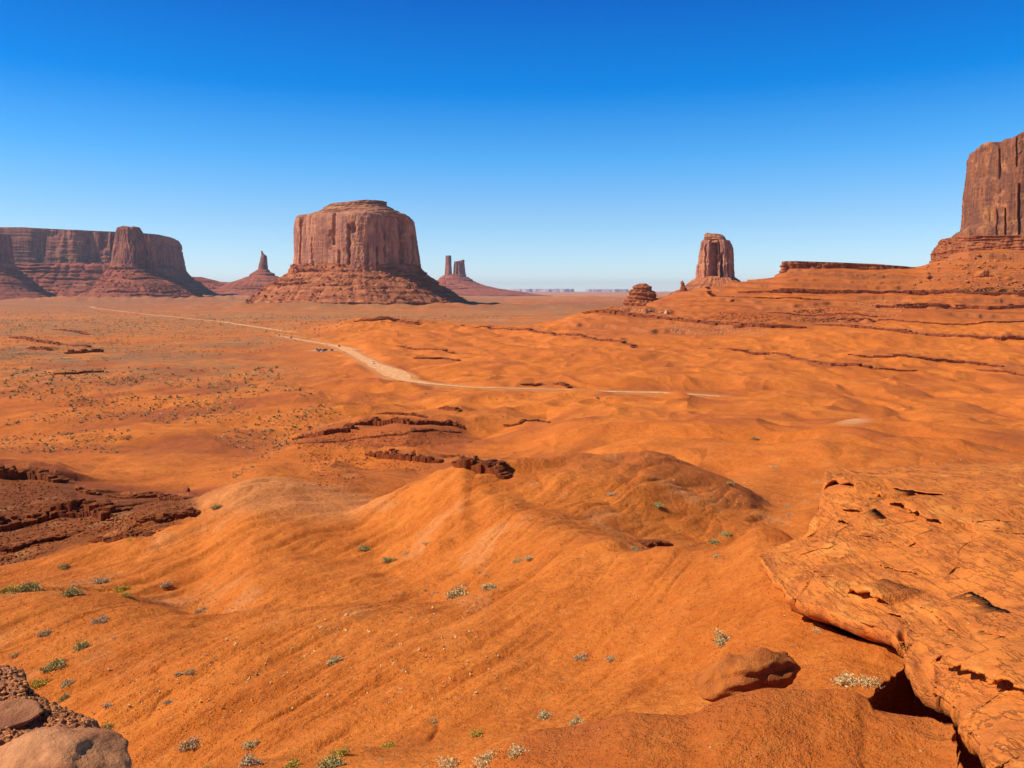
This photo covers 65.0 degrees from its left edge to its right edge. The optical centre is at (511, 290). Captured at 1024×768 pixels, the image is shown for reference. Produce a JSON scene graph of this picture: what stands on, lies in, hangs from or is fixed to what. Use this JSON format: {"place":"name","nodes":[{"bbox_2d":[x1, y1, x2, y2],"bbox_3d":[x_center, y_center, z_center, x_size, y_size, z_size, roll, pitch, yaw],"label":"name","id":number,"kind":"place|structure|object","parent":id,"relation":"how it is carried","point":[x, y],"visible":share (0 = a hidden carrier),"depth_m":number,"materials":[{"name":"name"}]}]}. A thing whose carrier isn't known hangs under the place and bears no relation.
{"place":"outdoors","nodes":[
{"label":"outdoors","id":0,"kind":"place"},
{"bbox_2d":[193,277,228,289],"bbox_3d":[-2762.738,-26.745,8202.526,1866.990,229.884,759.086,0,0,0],"label":"ridge","id":1,"kind":"structure","parent":0,"point":[210,284],"depth_m":8098.64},
{"bbox_2d":[36,304,719,396],"bbox_3d":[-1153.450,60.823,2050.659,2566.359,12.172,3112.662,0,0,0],"label":"road","id":2,"kind":"structure","parent":0,"point":[391,372],"depth_m":684.46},
{"bbox_2d":[397,345,470,353],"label":"rock ledge","id":3,"kind":"object","parent":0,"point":[446,350],"visible":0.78,"depth_m":861.48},
{"bbox_2d":[412,357,460,360],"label":"rock ledge","id":4,"kind":"object","parent":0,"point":[437,358],"visible":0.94,"depth_m":772.17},
{"bbox_2d":[1,368,961,733],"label":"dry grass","id":5,"kind":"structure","parent":0,"point":[245,472],"depth_m":291.86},
{"bbox_2d":[0,408,993,767],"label":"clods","id":6,"kind":"object","parent":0,"point":[510,670],"visible":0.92,"depth_m":37.59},
{"bbox_2d":[56,692,70,702],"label":"shrub","id":7,"kind":"object","parent":6,"relation":"on","point":[63,697],"visible":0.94,"depth_m":48.55,"materials":[{"name":"green plant"}]},
{"bbox_2d":[60,678,77,688],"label":"shrub","id":8,"kind":"object","parent":6,"relation":"on","point":[66,683],"visible":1,"depth_m":49.89,"materials":[{"name":"grey plant"}]},
{"bbox_2d":[101,722,113,728],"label":"shrub","id":9,"kind":"object","parent":6,"relation":"on","point":[105,726],"visible":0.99,"depth_m":42.77,"materials":[{"name":"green plant"}]},
{"bbox_2d":[101,701,114,708],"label":"shrub","id":10,"kind":"object","parent":6,"relation":"on","point":[107,705],"visible":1,"depth_m":44.69,"materials":[{"name":"beige plant"}]},
{"bbox_2d":[119,591,131,597],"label":"shrub","id":11,"kind":"object","parent":6,"relation":"on","point":[127,595],"visible":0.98,"depth_m":71.68,"materials":[{"name":"green plant"}]},
{"bbox_2d":[173,735,200,752],"bbox_3d":[-15.058,20.983,37.187,1.268,0.439,1.258,0,6,-18],"label":"shrub","id":12,"kind":"object","parent":6,"relation":"on","point":[184,746],"visible":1,"depth_m":37.10,"materials":[{"name":"grey plant"}]},
{"bbox_2d":[193,605,207,613],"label":"shrub","id":13,"kind":"object","parent":6,"relation":"on","point":[198,611],"visible":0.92,"depth_m":74.08,"materials":[{"name":"beige plant"}]},
{"bbox_2d":[209,504,224,508],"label":"shrub","id":14,"kind":"object","parent":6,"relation":"on","point":[214,506],"visible":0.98,"depth_m":113.80,"materials":[{"name":"green plant"}]},
{"bbox_2d":[241,739,260,750],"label":"shrub","id":15,"kind":"object","parent":6,"relation":"on","point":[248,745],"visible":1,"depth_m":35.19,"materials":[{"name":"beige plant"}]},
{"bbox_2d":[283,757,301,767],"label":"shrub","id":16,"kind":"object","parent":6,"relation":"on","point":[293,763],"visible":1,"depth_m":24.57,"materials":[{"name":"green plant"}]},
{"bbox_2d":[315,751,348,767],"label":"shrub","id":17,"kind":"object","parent":6,"relation":"on","point":[332,762],"visible":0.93,"depth_m":23.59,"materials":[{"name":"green plant"}]},
{"bbox_2d":[325,654,345,665],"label":"shrub","id":18,"kind":"object","parent":6,"relation":"on","point":[333,660],"visible":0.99,"depth_m":44.43,"materials":[{"name":"beige plant"}]},
{"bbox_2d":[433,754,459,767],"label":"shrub","id":19,"kind":"object","parent":6,"relation":"on","point":[450,761],"visible":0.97,"depth_m":20.82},
{"bbox_2d":[480,582,497,590],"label":"shrub","id":20,"kind":"object","parent":6,"relation":"on","point":[488,586],"visible":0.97,"depth_m":56.49,"materials":[{"name":"beige plant"}]},
{"bbox_2d":[505,742,528,759],"bbox_3d":[0.157,11.087,19.435,0.601,0.259,0.672,-14,-9,16],"label":"shrub","id":21,"kind":"object","parent":6,"relation":"on","point":[513,751],"visible":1,"depth_m":19.36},
{"bbox_2d":[536,709,552,719],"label":"shrub","id":22,"kind":"object","parent":6,"relation":"on","point":[543,715],"visible":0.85,"depth_m":30.61,"materials":[{"name":"beige plant"}]},
{"bbox_2d":[568,714,582,725],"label":"shrub","id":23,"kind":"object","parent":6,"relation":"on","point":[572,722],"visible":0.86,"depth_m":26.22,"materials":[{"name":"beige plant"}]},
{"bbox_2d":[603,655,615,661],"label":"shrub","id":24,"kind":"object","parent":6,"relation":"on","point":[610,658],"visible":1,"depth_m":35.38,"materials":[{"name":"beige plant"}]},
{"bbox_2d":[830,671,865,686],"bbox_3d":[9.216,10.626,22.020,1.060,0.392,0.946,4,-7,-37],"label":"shrub","id":25,"kind":"object","parent":6,"relation":"on","point":[850,680],"visible":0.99,"depth_m":21.99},
{"bbox_2d":[856,673,884,690],"bbox_3d":[9.664,10.604,21.700,0.753,0.290,0.674,-1,14,20],"label":"shrub","id":26,"kind":"object","parent":6,"relation":"on","point":[869,680],"visible":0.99,"depth_m":21.81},
{"bbox_2d":[0,306,1009,762],"bbox_3d":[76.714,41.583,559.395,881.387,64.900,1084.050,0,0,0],"label":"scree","id":27,"kind":"structure","parent":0,"point":[414,444],"depth_m":153.56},
{"bbox_2d":[0,582,22,593],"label":"shrub","id":28,"kind":"object","parent":27,"relation":"on","point":[5,590],"visible":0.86,"depth_m":77.32,"materials":[{"name":"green plant"}]},
{"bbox_2d":[7,580,46,593],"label":"shrub","id":29,"kind":"object","parent":27,"relation":"on","point":[26,587],"visible":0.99,"depth_m":77.75,"materials":[{"name":"green plant"}]},
{"bbox_2d":[0,465,69,482],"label":"rock ledge","id":30,"kind":"object","parent":27,"relation":"on","point":[35,473],"visible":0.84,"depth_m":167.58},
{"bbox_2d":[28,678,50,689],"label":"shrub","id":31,"kind":"object","parent":27,"relation":"on","point":[37,683],"visible":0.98,"depth_m":50.55,"materials":[{"name":"green plant"}]},
{"bbox_2d":[0,530,80,551],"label":"rock ledge","id":32,"kind":"object","parent":27,"relation":"on","point":[11,547],"visible":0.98,"depth_m":116.57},
{"bbox_2d":[34,629,51,637],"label":"shrub","id":33,"kind":"object","parent":27,"relation":"on","point":[45,633],"visible":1,"depth_m":60.39,"materials":[{"name":"grey plant"}]},
{"bbox_2d":[37,656,67,673],"bbox_3d":[-29.978,24.426,52.804,2.109,0.732,1.845,-8,2,-2],"label":"shrub","id":34,"kind":"object","parent":27,"relation":"on","point":[50,666],"visible":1,"depth_m":52.43,"materials":[{"name":"green plant"}]},
{"bbox_2d":[57,564,71,568],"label":"shrub","id":35,"kind":"object","parent":27,"relation":"on","point":[63,565],"visible":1,"depth_m":94.70,"materials":[{"name":"green plant"}]},
{"bbox_2d":[59,584,85,597],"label":"shrub","id":36,"kind":"object","parent":27,"relation":"on","point":[72,591],"visible":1,"depth_m":72.05,"materials":[{"name":"green plant"}]},
{"bbox_2d":[70,639,95,650],"bbox_3d":[-30.121,24.815,56.259,1.608,0.533,1.582,8,8,42],"label":"shrub","id":37,"kind":"object","parent":27,"relation":"on","point":[81,645],"visible":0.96,"depth_m":56.22,"materials":[{"name":"green plant"}]},
{"bbox_2d":[90,614,108,624],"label":"shrub","id":38,"kind":"object","parent":27,"relation":"on","point":[99,620],"visible":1,"depth_m":61.57,"materials":[{"name":"grey plant"}]},
{"bbox_2d":[91,577,110,583],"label":"shrub","id":39,"kind":"object","parent":27,"relation":"on","point":[99,580],"visible":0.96,"depth_m":84.92,"materials":[{"name":"grey plant"}]},
{"bbox_2d":[87,529,154,542],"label":"rock ledge","id":40,"kind":"object","parent":27,"relation":"on","point":[132,533],"visible":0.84,"depth_m":107.22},
{"bbox_2d":[112,584,131,592],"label":"shrub","id":41,"kind":"object","parent":27,"relation":"on","point":[123,588],"visible":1,"depth_m":81.03,"materials":[{"name":"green plant"}]},
{"bbox_2d":[160,581,173,587],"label":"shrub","id":42,"kind":"object","parent":27,"relation":"on","point":[164,585],"visible":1,"depth_m":82.80,"materials":[{"name":"grey plant"}]},
{"bbox_2d":[183,668,195,675],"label":"shrub","id":43,"kind":"object","parent":27,"relation":"on","point":[191,670],"visible":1,"depth_m":46.95,"materials":[{"name":"grey plant"}]},
{"bbox_2d":[236,753,263,767],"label":"shrub","id":44,"kind":"object","parent":27,"relation":"on","point":[248,761],"visible":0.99,"depth_m":25.42,"materials":[{"name":"grey plant"}]},
{"bbox_2d":[329,746,350,756],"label":"shrub","id":45,"kind":"object","parent":27,"relation":"on","point":[343,751],"visible":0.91,"depth_m":25.66,"materials":[{"name":"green plant"}]},
{"bbox_2d":[357,544,372,551],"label":"shrub","id":46,"kind":"object","parent":27,"relation":"on","point":[364,548],"visible":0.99,"depth_m":90.75,"materials":[{"name":"green plant"}]},
{"bbox_2d":[380,741,396,747],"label":"shrub","id":47,"kind":"object","parent":27,"relation":"on","point":[388,745],"visible":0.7,"depth_m":28.91,"materials":[{"name":"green plant"}]},
{"bbox_2d":[382,556,395,562],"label":"shrub","id":48,"kind":"object","parent":27,"relation":"on","point":[386,559],"visible":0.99,"depth_m":84.51,"materials":[{"name":"green plant"}]},
{"bbox_2d":[346,416,464,428],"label":"rock ledge","id":49,"kind":"object","parent":27,"relation":"on","point":[374,421],"visible":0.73,"depth_m":343.14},
{"bbox_2d":[427,717,438,723],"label":"shrub","id":50,"kind":"object","parent":27,"relation":"on","point":[435,721],"visible":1,"depth_m":32.48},
{"bbox_2d":[444,585,467,599],"bbox_3d":[-4.229,23.402,62.373,2.048,0.849,2.106,-5,9,12],"label":"shrub","id":51,"kind":"object","parent":27,"relation":"on","point":[458,592],"visible":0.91,"depth_m":62.28,"materials":[{"name":"beige plant"}]},
{"bbox_2d":[469,728,484,737],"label":"shrub","id":52,"kind":"object","parent":27,"relation":"on","point":[475,734],"visible":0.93,"depth_m":29.20,"materials":[{"name":"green plant"}]},
{"bbox_2d":[470,748,497,767],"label":"shrub","id":53,"kind":"object","parent":27,"relation":"on","point":[484,760],"visible":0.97,"depth_m":19.86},
{"bbox_2d":[573,651,586,660],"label":"shrub","id":54,"kind":"object","parent":27,"relation":"on","point":[580,657],"visible":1,"depth_m":37.49,"materials":[{"name":"beige plant"}]},
{"bbox_2d":[641,539,673,546],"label":"rock ledge","id":55,"kind":"object","parent":27,"relation":"on","point":[653,543],"visible":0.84,"depth_m":73.44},
{"bbox_2d":[652,501,662,507],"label":"shrub","id":56,"kind":"object","parent":27,"relation":"on","point":[658,505],"visible":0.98,"depth_m":94.61,"materials":[{"name":"green plant"}]},
{"bbox_2d":[707,538,719,543],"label":"shrub","id":57,"kind":"object","parent":27,"relation":"on","point":[713,540],"visible":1,"depth_m":87.20,"materials":[{"name":"green plant"}]},
{"bbox_2d":[712,628,731,646],"bbox_3d":[7.971,13.087,30.214,1.052,0.436,1.081,-9,25,-23],"label":"shrub","id":58,"kind":"object","parent":27,"relation":"on","point":[722,638],"visible":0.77,"depth_m":30.28,"materials":[{"name":"beige plant"}]},
{"bbox_2d":[717,530,731,535],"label":"shrub","id":59,"kind":"object","parent":27,"relation":"on","point":[725,533],"visible":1,"depth_m":89.46,"materials":[{"name":"green plant"}]},
{"bbox_2d":[708,348,916,370],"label":"rock ledge","id":60,"kind":"object","parent":27,"relation":"on","point":[808,360],"visible":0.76,"depth_m":715.16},
{"bbox_2d":[768,312,876,316],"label":"rock ledge","id":61,"kind":"object","parent":27,"relation":"on","point":[825,314],"visible":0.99,"depth_m":1046.92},
{"bbox_2d":[848,353,1003,366],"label":"rock ledge","id":62,"kind":"object","parent":27,"relation":"on","point":[932,359],"visible":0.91,"depth_m":759.18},
{"bbox_2d":[841,318,1023,324],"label":"rock ledge","id":63,"kind":"object","parent":27,"relation":"on","point":[934,322],"visible":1,"depth_m":964.08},
{"bbox_2d":[976,369,1023,375],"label":"rock ledge","id":64,"kind":"object","parent":27,"relation":"on","point":[995,370],"visible":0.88,"depth_m":692.33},
{"bbox_2d":[0,249,1023,767],"label":"ground","id":65,"kind":"structure","parent":0,"point":[828,405],"depth_m":102.02,"materials":[{"name":"sand"}]},
{"bbox_2d":[0,233,56,299],"bbox_3d":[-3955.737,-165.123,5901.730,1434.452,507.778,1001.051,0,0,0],"label":"butte","id":66,"kind":"object","parent":65,"relation":"on","point":[15,282],"visible":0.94,"depth_m":5779.07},
{"bbox_2d":[0,665,101,745],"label":"rubble ledge","id":67,"kind":"object","parent":65,"relation":"on","point":[33,724],"visible":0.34,"depth_m":8.69,"materials":[{"name":"stone"}]},
{"bbox_2d":[0,699,43,730],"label":"rock slab","id":68,"kind":"object","parent":67,"relation":"on","point":[17,713],"visible":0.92,"depth_m":8.35,"materials":[{"name":"stone"}]},
{"bbox_2d":[0,726,131,767],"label":"boulder","id":69,"kind":"object","parent":67,"relation":"on","point":[58,747],"visible":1,"depth_m":6.76,"materials":[{"name":"stone"}]},
{"bbox_2d":[52,329,89,334],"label":"rock ledge","id":70,"kind":"object","parent":65,"relation":"on","point":[81,332],"visible":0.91,"depth_m":1309.75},
{"bbox_2d":[0,227,219,296],"bbox_3d":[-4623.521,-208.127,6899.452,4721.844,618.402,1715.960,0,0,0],"label":"mesa","id":71,"kind":"structure","parent":65,"relation":"on","point":[65,262],"depth_m":6465.26,"materials":[{"name":"stone"}]},
{"bbox_2d":[82,226,205,297],"bbox_3d":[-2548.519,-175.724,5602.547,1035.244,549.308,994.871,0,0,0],"label":"butte","id":72,"kind":"object","parent":65,"relation":"on","point":[126,273],"visible":0.81,"depth_m":5453.62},
{"bbox_2d":[147,234,157,272],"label":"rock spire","id":73,"kind":"object","parent":72,"relation":"on","point":[151,268],"visible":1,"depth_m":5527.36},
{"bbox_2d":[211,251,278,295],"bbox_3d":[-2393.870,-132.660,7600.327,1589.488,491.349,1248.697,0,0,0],"label":"rock spire","id":74,"kind":"object","parent":65,"relation":"on","point":[256,280],"visible":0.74,"depth_m":7419.68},
{"bbox_2d":[0,427,493,564],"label":"crag rubble","id":75,"kind":"object","parent":65,"relation":"on","point":[99,531],"visible":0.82,"depth_m":130.93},
{"bbox_2d":[0,498,133,531],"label":"rock ledge","id":76,"kind":"object","parent":75,"relation":"on","point":[103,510],"visible":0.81,"depth_m":132.36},
{"bbox_2d":[75,486,101,494],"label":"rock ledge","id":77,"kind":"object","parent":75,"relation":"on","point":[81,489],"visible":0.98,"depth_m":158.56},
{"bbox_2d":[107,492,191,500],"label":"rock ledge","id":78,"kind":"object","parent":75,"relation":"on","point":[161,496],"visible":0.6,"depth_m":156.07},
{"bbox_2d":[127,507,200,531],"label":"rock ledge","id":79,"kind":"object","parent":75,"relation":"on","point":[167,516],"visible":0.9,"depth_m":112.28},
{"bbox_2d":[292,424,358,439],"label":"rock ledge","id":80,"kind":"object","parent":75,"relation":"on","point":[336,430],"visible":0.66,"depth_m":323.37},
{"bbox_2d":[451,456,511,479],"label":"rock ledge","id":81,"kind":"object","parent":75,"relation":"on","point":[490,466],"visible":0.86,"depth_m":106.55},
{"bbox_2d":[0,310,610,478],"bbox_3d":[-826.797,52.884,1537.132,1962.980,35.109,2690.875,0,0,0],"label":"scrub","id":82,"kind":"object","parent":65,"relation":"on","point":[145,414],"visible":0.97,"depth_m":549.48,"materials":[{"name":"green plant"}]},
{"bbox_2d":[27,346,51,349],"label":"rock ledge","id":83,"kind":"object","parent":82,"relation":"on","point":[40,348],"visible":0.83,"depth_m":903.95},
{"bbox_2d":[9,336,90,346],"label":"rock ledge","id":84,"kind":"object","parent":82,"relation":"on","point":[36,340],"visible":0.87,"depth_m":1024.74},
{"bbox_2d":[50,370,107,374],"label":"rock ledge","id":85,"kind":"object","parent":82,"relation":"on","point":[88,371],"visible":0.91,"depth_m":649.44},
{"bbox_2d":[63,349,103,353],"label":"rock ledge","id":86,"kind":"object","parent":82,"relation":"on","point":[72,351],"visible":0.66,"depth_m":857.46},
{"bbox_2d":[354,318,420,324],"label":"rock ledge","id":87,"kind":"object","parent":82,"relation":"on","point":[407,322],"visible":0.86,"depth_m":1274.33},
{"bbox_2d":[375,412,428,417],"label":"rock ledge","id":88,"kind":"object","parent":82,"relation":"on","point":[406,414],"visible":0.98,"depth_m":362.51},
{"bbox_2d":[438,406,461,411],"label":"rock ledge","id":89,"kind":"object","parent":82,"relation":"on","point":[448,408],"visible":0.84,"depth_m":390.32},
{"bbox_2d":[503,419,550,426],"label":"rock ledge","id":90,"kind":"object","parent":82,"relation":"on","point":[517,423],"visible":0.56,"depth_m":351.22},
{"bbox_2d":[244,200,469,305],"bbox_3d":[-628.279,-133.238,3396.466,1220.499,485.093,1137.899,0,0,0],"label":"butte","id":91,"kind":"object","parent":65,"relation":"on","point":[358,252],"visible":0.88,"depth_m":3178.84,"materials":[{"name":"stone"}]},
{"bbox_2d":[297,428,460,443],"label":"rock ledge","id":92,"kind":"object","parent":65,"relation":"on","point":[405,433],"visible":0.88,"depth_m":307.54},
{"bbox_2d":[367,448,443,462],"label":"rock ledge","id":93,"kind":"object","parent":65,"relation":"on","point":[394,454],"visible":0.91,"depth_m":240.69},
{"bbox_2d":[436,255,548,295],"bbox_3d":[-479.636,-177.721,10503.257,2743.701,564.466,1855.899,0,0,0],"label":"butte","id":94,"kind":"object","parent":65,"relation":"on","point":[458,282],"visible":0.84,"depth_m":10291.45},
{"bbox_2d":[510,289,573,291],"bbox_3d":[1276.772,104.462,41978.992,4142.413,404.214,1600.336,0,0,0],"label":"mesa","id":95,"kind":"structure","parent":65,"relation":"on","point":[546,290],"depth_m":41494.92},
{"bbox_2d":[520,382,572,387],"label":"rock ledge","id":96,"kind":"object","parent":65,"relation":"on","point":[566,385],"visible":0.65,"depth_m":546.17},
{"bbox_2d":[585,289,628,291],"bbox_3d":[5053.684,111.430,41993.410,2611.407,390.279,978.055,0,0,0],"label":"mesa","id":97,"kind":"structure","parent":65,"relation":"on","point":[606,290],"depth_m":41701.40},
{"bbox_2d":[623,283,657,305],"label":"rock knoll","id":98,"kind":"structure","parent":65,"relation":"on","point":[642,294],"depth_m":1274.45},
{"bbox_2d":[679,281,687,291],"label":"rock pinnacle","id":99,"kind":"object","parent":65,"relation":"on","point":[682,287],"visible":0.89,"depth_m":1276.88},
{"bbox_2d":[582,309,805,327],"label":"rock ledge","id":100,"kind":"object","parent":65,"relation":"on","point":[741,325],"visible":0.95,"depth_m":1043.44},
{"bbox_2d":[664,233,740,296],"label":"butte","id":101,"kind":"object","parent":65,"relation":"on","point":[715,266],"visible":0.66,"depth_m":3059.62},
{"bbox_2d":[705,286,810,298],"bbox_3d":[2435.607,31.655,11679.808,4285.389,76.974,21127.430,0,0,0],"label":"rock ledge","id":102,"kind":"object","parent":65,"relation":"on","point":[708,287],"visible":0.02,"depth_m":1152.39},
{"bbox_2d":[785,290,894,293],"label":"rock ledge","id":103,"kind":"object","parent":65,"relation":"on","point":[824,293],"visible":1,"depth_m":1143.60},
{"bbox_2d":[779,261,915,272],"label":"rock shelf","id":104,"kind":"object","parent":65,"relation":"on","point":[785,266],"visible":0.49,"depth_m":1251.39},
{"bbox_2d":[737,288,1023,295],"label":"rock ledge","id":105,"kind":"object","parent":65,"relation":"on","point":[784,290],"visible":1,"depth_m":1126.94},
{"bbox_2d":[760,460,1023,767],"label":"sandstone ledge","id":106,"kind":"object","parent":65,"relation":"on","point":[920,568],"visible":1,"depth_m":27.45,"materials":[{"name":"stone"}]},
{"bbox_2d":[814,324,1023,339],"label":"rock ledge","id":107,"kind":"object","parent":65,"relation":"on","point":[945,335],"visible":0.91,"depth_m":907.09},
{"bbox_2d":[875,303,1023,309],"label":"rock ledge","id":108,"kind":"object","parent":65,"relation":"on","point":[926,305],"visible":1,"depth_m":1050.75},
{"bbox_2d":[929,132,1023,262],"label":"butte","id":109,"kind":"object","parent":65,"relation":"on","point":[992,215],"visible":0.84,"depth_m":1479.38,"materials":[{"name":"stone"}]},
{"bbox_2d":[973,270,989,277],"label":"boulder","id":110,"kind":"object","parent":65,"relation":"on","point":[985,273],"visible":0.89,"depth_m":1145.86,"materials":[{"name":"stone"}]},
{"bbox_2d":[0,0,1023,291],"label":"sky","id":111,"kind":"structure","parent":0,"point":[578,145],"materials":[{"name":"blue"}]},
{"bbox_2d":[52,251,1023,751],"bbox_3d":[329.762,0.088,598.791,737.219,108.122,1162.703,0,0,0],"label":"pale scree","id":112,"kind":"structure","parent":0,"point":[876,307],"depth_m":1099.38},
{"bbox_2d":[474,326,637,347],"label":"rock ledge","id":113,"kind":"object","parent":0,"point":[582,336],"visible":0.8,"depth_m":1011.26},
{"bbox_2d":[693,647,800,701],"bbox_3d":[6.203,10.376,21.397,2.922,1.885,2.176,0,0,-7],"label":"boulder","id":114,"kind":"object","parent":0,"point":[727,675],"visible":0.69,"depth_m":20.74,"materials":[{"name":"stone"}]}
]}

